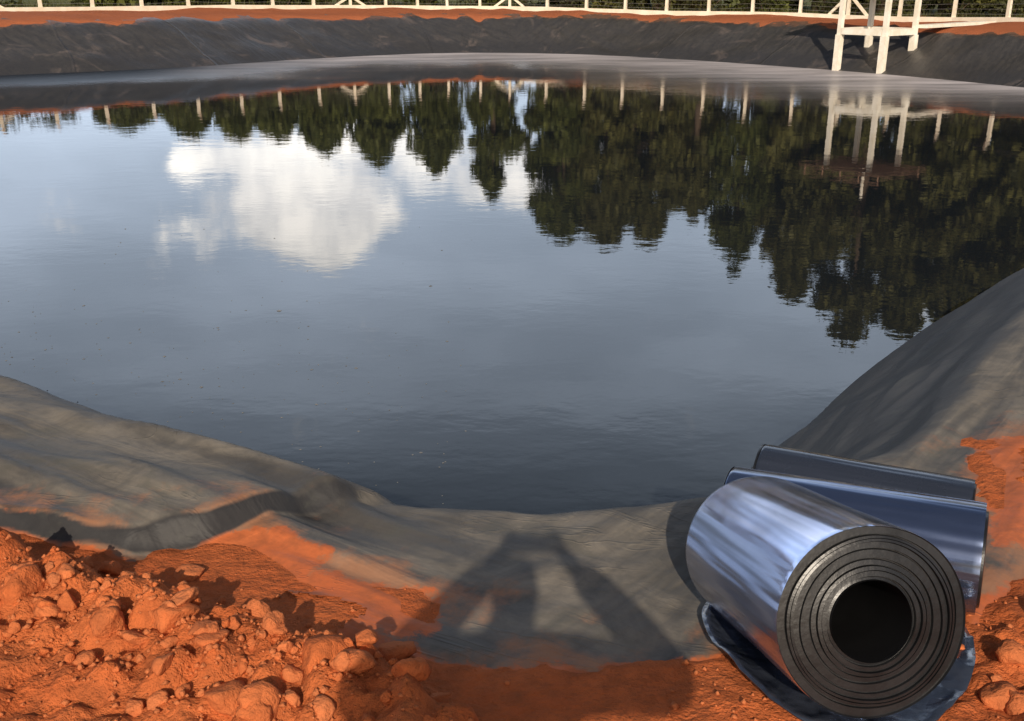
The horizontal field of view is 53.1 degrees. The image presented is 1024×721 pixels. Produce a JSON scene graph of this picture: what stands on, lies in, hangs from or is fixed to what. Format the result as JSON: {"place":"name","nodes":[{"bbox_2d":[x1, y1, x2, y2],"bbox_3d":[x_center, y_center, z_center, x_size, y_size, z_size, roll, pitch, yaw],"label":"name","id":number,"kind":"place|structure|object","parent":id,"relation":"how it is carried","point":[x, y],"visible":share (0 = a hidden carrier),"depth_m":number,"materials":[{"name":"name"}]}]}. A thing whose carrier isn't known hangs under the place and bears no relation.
{"place":"outdoors","nodes":[
{"label":"outdoors","id":0,"kind":"place"},
{"bbox_2d":[0,53,1023,513],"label":"water","id":1,"kind":"structure","parent":0,"point":[654,281],"depth_m":12.99,"materials":[{"name":"liquid"}]},
{"bbox_2d":[1,228,465,503],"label":"foam flecks","id":2,"kind":"object","parent":1,"relation":"on","point":[243,387],"visible":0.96,"depth_m":9.04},
{"bbox_2d":[0,0,1023,720],"bbox_3d":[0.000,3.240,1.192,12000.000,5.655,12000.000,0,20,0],"label":"ground","id":3,"kind":"structure","parent":0,"point":[624,692],"depth_m":2.87,"materials":[{"name":"red soil"}]},
{"bbox_2d":[2,630,12,638],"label":"soil clod","id":4,"kind":"object","parent":3,"relation":"on","point":[5,633],"visible":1,"depth_m":2.88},
{"bbox_2d":[0,0,22,6],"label":"bush","id":5,"kind":"object","parent":3,"relation":"on","point":[11,1],"visible":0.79,"depth_m":47.49,"materials":[{"name":"green plant"}]},
{"bbox_2d":[7,621,20,633],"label":"soil clod","id":6,"kind":"object","parent":3,"relation":"on","point":[14,627],"visible":1,"depth_m":2.89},
{"bbox_2d":[0,564,44,604],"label":"soil clod","id":7,"kind":"object","parent":3,"relation":"on","point":[24,580],"visible":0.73,"depth_m":3.01,"materials":[{"name":"soil"}]},
{"bbox_2d":[33,597,54,607],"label":"soil clod","id":8,"kind":"object","parent":3,"relation":"on","point":[41,602],"visible":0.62,"depth_m":2.94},
{"bbox_2d":[33,601,60,618],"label":"soil clod","id":9,"kind":"object","parent":3,"relation":"on","point":[51,611],"visible":0.88,"depth_m":2.94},
{"bbox_2d":[43,561,53,573],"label":"soil clod","id":10,"kind":"object","parent":3,"relation":"on","point":[48,567],"visible":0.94,"depth_m":3.11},
{"bbox_2d":[47,572,61,587],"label":"soil clod","id":11,"kind":"object","parent":3,"relation":"on","point":[54,579],"visible":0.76,"depth_m":3.04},
{"bbox_2d":[42,558,69,573],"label":"soil clod","id":12,"kind":"object","parent":3,"relation":"on","point":[57,563],"visible":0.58,"depth_m":3.12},
{"bbox_2d":[58,563,75,579],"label":"soil clod","id":13,"kind":"object","parent":3,"relation":"on","point":[66,570],"visible":1,"depth_m":3.02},
{"bbox_2d":[57,589,77,611],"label":"soil clod","id":14,"kind":"object","parent":3,"relation":"on","point":[66,602],"visible":0.88,"depth_m":2.96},
{"bbox_2d":[64,652,75,662],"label":"soil clod","id":15,"kind":"object","parent":3,"relation":"on","point":[70,657],"visible":0.93,"depth_m":2.76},
{"bbox_2d":[72,650,97,665],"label":"soil clod","id":16,"kind":"object","parent":3,"relation":"on","point":[86,657],"visible":0.93,"depth_m":2.75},
{"bbox_2d":[77,556,92,567],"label":"soil clod","id":17,"kind":"object","parent":3,"relation":"on","point":[87,561],"visible":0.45,"depth_m":3.45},
{"bbox_2d":[90,580,99,588],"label":"soil clod","id":18,"kind":"object","parent":3,"relation":"on","point":[94,583],"visible":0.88,"depth_m":3.04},
{"bbox_2d":[89,606,124,637],"bbox_3d":[-1.130,0.730,2.862,0.093,0.107,0.074,20,11,-44],"label":"soil clod","id":19,"kind":"object","parent":3,"relation":"on","point":[105,622],"visible":0.94,"depth_m":2.83,"materials":[{"name":"soil"}]},
{"bbox_2d":[103,578,111,587],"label":"soil clod","id":20,"kind":"object","parent":3,"relation":"on","point":[107,583],"visible":1,"depth_m":2.97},
{"bbox_2d":[100,598,120,609],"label":"soil clod","id":21,"kind":"object","parent":3,"relation":"on","point":[114,602],"visible":0.48,"depth_m":2.88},
{"bbox_2d":[99,561,122,575],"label":"soil clod","id":22,"kind":"object","parent":3,"relation":"on","point":[113,568],"visible":0.92,"depth_m":3.41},
{"bbox_2d":[82,0,148,6],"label":"tree","id":23,"kind":"object","parent":3,"relation":"on","point":[127,2],"visible":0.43,"depth_m":50.58,"materials":[{"name":"green plant"}]},
{"bbox_2d":[120,571,137,576],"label":"soil clod","id":24,"kind":"object","parent":3,"relation":"on","point":[123,573],"visible":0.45,"depth_m":3.08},
{"bbox_2d":[125,698,144,717],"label":"soil clod","id":25,"kind":"object","parent":3,"relation":"on","point":[134,707],"visible":0.99,"depth_m":2.62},
{"bbox_2d":[121,630,149,645],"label":"soil clod","id":26,"kind":"object","parent":3,"relation":"on","point":[134,637],"visible":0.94,"depth_m":2.82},
{"bbox_2d":[140,572,151,578],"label":"soil clod","id":27,"kind":"object","parent":3,"relation":"on","point":[146,575],"visible":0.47,"depth_m":3.09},
{"bbox_2d":[147,690,169,709],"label":"soil clod","id":28,"kind":"object","parent":3,"relation":"on","point":[154,699],"visible":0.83,"depth_m":2.62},
{"bbox_2d":[151,653,173,675],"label":"soil clod","id":29,"kind":"object","parent":3,"relation":"on","point":[160,665],"visible":1,"depth_m":2.67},
{"bbox_2d":[160,600,177,607],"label":"soil clod","id":30,"kind":"object","parent":3,"relation":"on","point":[169,603],"visible":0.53,"depth_m":2.89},
{"bbox_2d":[159,636,179,647],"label":"soil clod","id":31,"kind":"object","parent":3,"relation":"on","point":[169,641],"visible":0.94,"depth_m":2.81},
{"bbox_2d":[148,602,200,632],"bbox_3d":[-0.964,0.723,2.923,0.145,0.088,0.132,-26,5,3],"label":"soil clod","id":32,"kind":"object","parent":3,"relation":"on","point":[165,617],"visible":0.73,"depth_m":2.88,"materials":[{"name":"soil"}]},
{"bbox_2d":[148,0,202,5],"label":"tree","id":33,"kind":"object","parent":3,"relation":"on","point":[178,2],"visible":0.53,"depth_m":53.18,"materials":[{"name":"green plant"}]},
{"bbox_2d":[174,683,190,698],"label":"soil clod","id":34,"kind":"object","parent":3,"relation":"on","point":[186,687],"visible":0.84,"depth_m":2.63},
{"bbox_2d":[177,584,190,590],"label":"soil clod","id":35,"kind":"object","parent":3,"relation":"on","point":[180,587],"visible":0.48,"depth_m":3.01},
{"bbox_2d":[170,587,198,605],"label":"soil clod","id":36,"kind":"object","parent":3,"relation":"on","point":[184,596],"visible":0.83,"depth_m":2.92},
{"bbox_2d":[174,563,204,580],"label":"soil clod","id":37,"kind":"object","parent":3,"relation":"on","point":[188,571],"visible":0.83,"depth_m":3.41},
{"bbox_2d":[191,596,201,604],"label":"soil clod","id":38,"kind":"object","parent":3,"relation":"on","point":[198,601],"visible":0.3,"depth_m":2.98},
{"bbox_2d":[187,620,211,635],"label":"soil clod","id":39,"kind":"object","parent":3,"relation":"on","point":[198,628],"visible":0.63,"depth_m":2.78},
{"bbox_2d":[193,628,228,647],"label":"soil clod","id":40,"kind":"object","parent":3,"relation":"on","point":[202,639],"visible":0.89,"depth_m":2.74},
{"bbox_2d":[206,621,219,632],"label":"soil clod","id":41,"kind":"object","parent":3,"relation":"on","point":[212,626],"visible":0.84,"depth_m":2.77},
{"bbox_2d":[216,596,225,604],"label":"soil clod","id":42,"kind":"object","parent":3,"relation":"on","point":[222,600],"visible":0.77,"depth_m":3.24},
{"bbox_2d":[204,680,244,716],"bbox_3d":[-0.732,0.867,2.625,0.124,0.084,0.114,11,7,43],"label":"soil clod","id":43,"kind":"object","parent":3,"relation":"on","point":[222,698],"visible":0.75,"depth_m":2.58,"materials":[{"name":"soil"}]},
{"bbox_2d":[221,617,229,627],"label":"soil clod","id":44,"kind":"object","parent":3,"relation":"on","point":[225,622],"visible":0.95,"depth_m":2.82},
{"bbox_2d":[202,0,255,4],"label":"tree","id":45,"kind":"object","parent":3,"relation":"on","point":[217,1],"visible":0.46,"depth_m":55.21,"materials":[{"name":"green plant"}]},
{"bbox_2d":[228,616,239,630],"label":"soil clod","id":46,"kind":"object","parent":3,"relation":"on","point":[234,623],"visible":0.99,"depth_m":2.82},
{"bbox_2d":[237,660,248,676],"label":"soil clod","id":47,"kind":"object","parent":3,"relation":"on","point":[242,666],"visible":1,"depth_m":2.70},
{"bbox_2d":[246,635,255,649],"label":"soil clod","id":48,"kind":"object","parent":3,"relation":"on","point":[251,642],"visible":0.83,"depth_m":2.79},
{"bbox_2d":[236,699,271,720],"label":"soil clod","id":49,"kind":"object","parent":3,"relation":"on","point":[258,710],"visible":0.87,"depth_m":2.50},
{"bbox_2d":[242,598,270,617],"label":"soil clod","id":50,"kind":"object","parent":3,"relation":"on","point":[259,608],"visible":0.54,"depth_m":2.93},
{"bbox_2d":[236,680,280,720],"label":"soil clod","id":51,"kind":"object","parent":3,"relation":"on","point":[265,692],"visible":0.78,"depth_m":2.53,"materials":[{"name":"soil"}]},
{"bbox_2d":[258,630,266,638],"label":"soil clod","id":52,"kind":"object","parent":3,"relation":"on","point":[262,634],"visible":1,"depth_m":2.77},
{"bbox_2d":[262,610,284,635],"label":"soil clod","id":53,"kind":"object","parent":3,"relation":"on","point":[274,619],"visible":0.84,"depth_m":2.82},
{"bbox_2d":[255,0,296,4],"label":"tree","id":54,"kind":"object","parent":3,"relation":"on","point":[267,1],"visible":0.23,"depth_m":57.72,"materials":[{"name":"green plant"}]},
{"bbox_2d":[270,622,288,634],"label":"soil clod","id":55,"kind":"object","parent":3,"relation":"on","point":[281,629],"visible":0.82,"depth_m":2.81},
{"bbox_2d":[270,0,299,4],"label":"bush","id":56,"kind":"object","parent":3,"relation":"on","point":[289,2],"visible":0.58,"depth_m":57.46,"materials":[{"name":"green plant"}]},
{"bbox_2d":[277,641,293,651],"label":"soil clod","id":57,"kind":"object","parent":3,"relation":"on","point":[286,646],"visible":1,"depth_m":2.74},
{"bbox_2d":[284,689,300,706],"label":"soil clod","id":58,"kind":"object","parent":3,"relation":"on","point":[292,698],"visible":0.88,"depth_m":2.58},
{"bbox_2d":[282,664,303,683],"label":"soil clod","id":59,"kind":"object","parent":3,"relation":"on","point":[291,673],"visible":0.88,"depth_m":2.67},
{"bbox_2d":[297,0,331,4],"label":"tree","id":60,"kind":"object","parent":3,"relation":"on","point":[308,1],"visible":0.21,"depth_m":58.62,"materials":[{"name":"green plant"}]},
{"bbox_2d":[308,694,335,720],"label":"soil clod","id":61,"kind":"object","parent":3,"relation":"on","point":[324,706],"visible":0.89,"depth_m":2.54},
{"bbox_2d":[301,635,350,674],"bbox_3d":[-0.507,0.799,2.733,0.133,0.132,0.178,1,17,42],"label":"soil clod","id":62,"kind":"object","parent":3,"relation":"on","point":[316,649],"visible":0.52,"depth_m":2.70,"materials":[{"name":"soil"}]},
{"bbox_2d":[315,0,337,4],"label":"bush","id":63,"kind":"object","parent":3,"relation":"on","point":[323,1],"visible":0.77,"depth_m":57.25,"materials":[{"name":"green plant"}]},
{"bbox_2d":[335,672,342,681],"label":"soil clod","id":64,"kind":"object","parent":3,"relation":"on","point":[338,676],"visible":1,"depth_m":2.61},
{"bbox_2d":[330,652,350,672],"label":"soil clod","id":65,"kind":"object","parent":3,"relation":"on","point":[341,662],"visible":0.94,"depth_m":2.63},
{"bbox_2d":[343,637,355,648],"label":"soil clod","id":66,"kind":"object","parent":3,"relation":"on","point":[348,641],"visible":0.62,"depth_m":2.75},
{"bbox_2d":[340,648,376,674],"bbox_3d":[-0.406,0.782,2.669,0.108,0.062,0.085,-2,20,-6],"label":"soil clod","id":67,"kind":"object","parent":3,"relation":"on","point":[362,661],"visible":0.83,"depth_m":2.64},
{"bbox_2d":[355,628,378,648],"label":"soil clod","id":68,"kind":"object","parent":3,"relation":"on","point":[365,636],"visible":0.99,"depth_m":2.75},
{"bbox_2d":[340,0,393,4],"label":"tree","id":69,"kind":"object","parent":3,"relation":"on","point":[366,1],"visible":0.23,"depth_m":61.22,"materials":[{"name":"green plant"}]},
{"bbox_2d":[362,713,374,720],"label":"soil clod","id":70,"kind":"object","parent":3,"relation":"on","point":[367,717],"visible":1,"depth_m":2.48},
{"bbox_2d":[356,0,390,4],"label":"bush","id":71,"kind":"object","parent":3,"relation":"on","point":[375,1],"visible":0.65,"depth_m":59.66,"materials":[{"name":"green plant"}]},
{"bbox_2d":[380,690,390,703],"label":"soil clod","id":72,"kind":"object","parent":3,"relation":"on","point":[385,696],"visible":1,"depth_m":2.52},
{"bbox_2d":[388,658,398,665],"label":"soil clod","id":73,"kind":"object","parent":3,"relation":"on","point":[392,661],"visible":0.74,"depth_m":2.66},
{"bbox_2d":[377,641,416,663],"bbox_3d":[-0.349,0.864,3.009,0.154,0.070,0.141,-19,-5,22],"label":"soil clod","id":74,"kind":"object","parent":3,"relation":"on","point":[398,650],"visible":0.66,"depth_m":2.96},
{"bbox_2d":[391,657,431,681],"bbox_3d":[-0.252,0.780,2.589,0.094,0.068,0.085,-14,3,-28],"label":"soil clod","id":75,"kind":"object","parent":3,"relation":"on","point":[419,669],"visible":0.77,"depth_m":2.56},
{"bbox_2d":[402,0,443,5],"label":"tree","id":76,"kind":"object","parent":3,"relation":"on","point":[434,2],"visible":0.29,"depth_m":62.40,"materials":[{"name":"green plant"}]},
{"bbox_2d":[423,714,435,720],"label":"soil clod","id":77,"kind":"object","parent":3,"relation":"on","point":[427,717],"visible":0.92,"depth_m":2.47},
{"bbox_2d":[423,686,435,695],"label":"soil clod","id":78,"kind":"object","parent":3,"relation":"on","point":[429,690],"visible":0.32,"depth_m":2.75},
{"bbox_2d":[430,692,450,702],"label":"soil clod","id":79,"kind":"object","parent":3,"relation":"on","point":[441,697],"visible":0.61,"depth_m":2.72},
{"bbox_2d":[458,0,484,5],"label":"bush","id":80,"kind":"object","parent":3,"relation":"on","point":[465,1],"visible":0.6,"depth_m":60.62,"materials":[{"name":"green plant"}]},
{"bbox_2d":[482,0,502,5],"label":"tree","id":81,"kind":"object","parent":3,"relation":"on","point":[493,2],"visible":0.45,"depth_m":61.33,"materials":[{"name":"green plant"}]},
{"bbox_2d":[0,527,1020,720],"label":"soil crumbs","id":82,"kind":"object","parent":3,"relation":"on","point":[250,671],"visible":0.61,"depth_m":2.76,"materials":[{"name":"soil"}]},
{"bbox_2d":[0,13,1023,672],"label":"pond liner","id":83,"kind":"object","parent":3,"relation":"on","point":[586,591],"visible":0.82,"depth_m":4.02,"materials":[{"name":"plastic"}]},
{"bbox_2d":[702,602,975,720],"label":"loose sheet","id":84,"kind":"object","parent":83,"relation":"on","point":[767,677],"visible":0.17,"depth_m":2.80,"materials":[{"name":"plastic"}]},
{"bbox_2d":[685,476,965,718],"bbox_3d":[0.820,0.612,2.850,0.475,0.469,0.817,-2,2,-6],"label":"membrane roll","id":85,"kind":"object","parent":84,"relation":"on","point":[834,606],"visible":1,"depth_m":2.47,"materials":[{"name":"plastic"}]},
{"bbox_2d":[723,467,988,614],"bbox_3d":[1.094,0.574,3.334,0.810,0.349,0.354,6,21,25],"label":"membrane roll","id":86,"kind":"object","parent":83,"relation":"on","point":[953,530],"visible":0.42,"depth_m":3.12,"materials":[{"name":"plastic"}]},
{"bbox_2d":[753,444,976,500],"bbox_3d":[1.239,0.498,3.648,0.737,0.291,0.292,9,22,25],"label":"membrane roll","id":87,"kind":"object","parent":83,"relation":"on","point":[779,459],"visible":0.27,"depth_m":3.56,"materials":[{"name":"plastic"}]},
{"bbox_2d":[0,0,1023,21],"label":"perimeter fence","id":88,"kind":"object","parent":3,"relation":"on","point":[897,18],"visible":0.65,"depth_m":50.43,"materials":[{"name":"wood"}]},
{"bbox_2d":[511,0,545,6],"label":"bush","id":89,"kind":"object","parent":3,"relation":"on","point":[527,1],"visible":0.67,"depth_m":61.48,"materials":[{"name":"green plant"}]},
{"bbox_2d":[549,0,581,6],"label":"tree","id":90,"kind":"object","parent":3,"relation":"on","point":[554,4],"visible":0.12,"depth_m":64.92,"materials":[{"name":"green plant"}]},
{"bbox_2d":[553,0,591,7],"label":"bush","id":91,"kind":"object","parent":3,"relation":"on","point":[574,2],"visible":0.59,"depth_m":58.57,"materials":[{"name":"green plant"}]},
{"bbox_2d":[579,0,623,8],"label":"tree","id":92,"kind":"object","parent":3,"relation":"on","point":[602,3],"visible":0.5,"depth_m":59.68,"materials":[{"name":"green plant"}]},
{"bbox_2d":[605,0,646,8],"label":"bush","id":93,"kind":"object","parent":3,"relation":"on","point":[631,2],"visible":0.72,"depth_m":55.66,"materials":[{"name":"green plant"}]},
{"bbox_2d":[651,0,686,10],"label":"tree","id":94,"kind":"object","parent":3,"relation":"on","point":[673,3],"visible":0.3,"depth_m":57.98,"materials":[{"name":"green plant"}]},
{"bbox_2d":[651,0,691,9],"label":"bush","id":95,"kind":"object","parent":3,"relation":"on","point":[661,3],"visible":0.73,"depth_m":55.91,"materials":[{"name":"green plant"}]},
{"bbox_2d":[688,0,718,10],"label":"tree","id":96,"kind":"object","parent":3,"relation":"on","point":[712,2],"visible":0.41,"depth_m":56.02,"materials":[{"name":"green plant"}]},
{"bbox_2d":[684,0,727,10],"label":"bush","id":97,"kind":"object","parent":3,"relation":"on","point":[704,2],"visible":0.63,"depth_m":55.56,"materials":[{"name":"green plant"}]},
{"bbox_2d":[723,0,793,11],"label":"tree","id":98,"kind":"object","parent":3,"relation":"on","point":[736,3],"visible":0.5,"depth_m":54.81,"materials":[{"name":"green plant"}]},
{"bbox_2d":[741,0,786,11],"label":"bush","id":99,"kind":"object","parent":3,"relation":"on","point":[758,5],"visible":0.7,"depth_m":54.36,"materials":[{"name":"green plant"}]},
{"bbox_2d":[785,0,806,8],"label":"tree","id":100,"kind":"object","parent":3,"relation":"on","point":[795,3],"visible":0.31,"depth_m":58.13,"materials":[{"name":"green plant"}]},
{"bbox_2d":[809,0,846,13],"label":"bush","id":101,"kind":"object","parent":3,"relation":"on","point":[821,9],"visible":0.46,"depth_m":51.11,"materials":[{"name":"green plant"}]},
{"bbox_2d":[833,0,880,14],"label":"bush","id":102,"kind":"object","parent":3,"relation":"on","point":[858,11],"visible":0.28,"depth_m":50.37,"materials":[{"name":"green plant"}]},
{"bbox_2d":[875,0,936,14],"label":"tree","id":103,"kind":"object","parent":3,"relation":"on","point":[881,7],"visible":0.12,"depth_m":52.62,"materials":[{"name":"green plant"}]},
{"bbox_2d":[832,0,995,73],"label":"platform tower","id":104,"kind":"structure","parent":3,"relation":"on","point":[869,31],"depth_m":39.41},
{"bbox_2d":[892,0,936,15],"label":"bush","id":105,"kind":"object","parent":3,"relation":"on","point":[910,4],"visible":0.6,"depth_m":49.08,"materials":[{"name":"green plant"}]},
{"bbox_2d":[922,0,977,15],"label":"tree","id":106,"kind":"object","parent":3,"relation":"on","point":[943,6],"visible":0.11,"depth_m":51.76,"materials":[{"name":"green plant"}]},
{"bbox_2d":[937,0,981,16],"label":"bush","id":107,"kind":"object","parent":3,"relation":"on","point":[962,7],"visible":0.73,"depth_m":46.76,"materials":[{"name":"green plant"}]},
{"bbox_2d":[962,0,1023,16],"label":"tree","id":108,"kind":"object","parent":3,"relation":"on","point":[980,3],"visible":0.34,"depth_m":48.14,"materials":[{"name":"green plant"}]},
{"bbox_2d":[990,675,1002,681],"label":"soil clod","id":109,"kind":"object","parent":3,"relation":"on","point":[993,678],"visible":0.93,"depth_m":2.82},
{"bbox_2d":[978,681,1016,710],"bbox_3d":[1.319,0.915,2.775,0.098,0.072,0.107,-11,20,17],"label":"soil clod","id":110,"kind":"object","parent":3,"relation":"on","point":[995,695],"visible":0.81,"depth_m":2.75,"materials":[{"name":"soil"}]},
{"bbox_2d":[982,0,1023,16],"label":"bush","id":111,"kind":"object","parent":3,"relation":"on","point":[998,9],"visible":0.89,"depth_m":45.53,"materials":[{"name":"green plant"}]},
{"bbox_2d":[995,639,1023,664],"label":"soil clod","id":112,"kind":"object","parent":3,"relation":"on","point":[1009,651],"visible":1,"depth_m":2.88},
{"bbox_2d":[1003,690,1023,715],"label":"soil clod","id":113,"kind":"object","parent":3,"relation":"on","point":[1014,705],"visible":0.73,"depth_m":2.71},
{"bbox_2d":[0,0,1023,17],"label":"grass","id":114,"kind":"structure","parent":0,"point":[688,9],"depth_m":53.02,"materials":[{"name":"green plant"}]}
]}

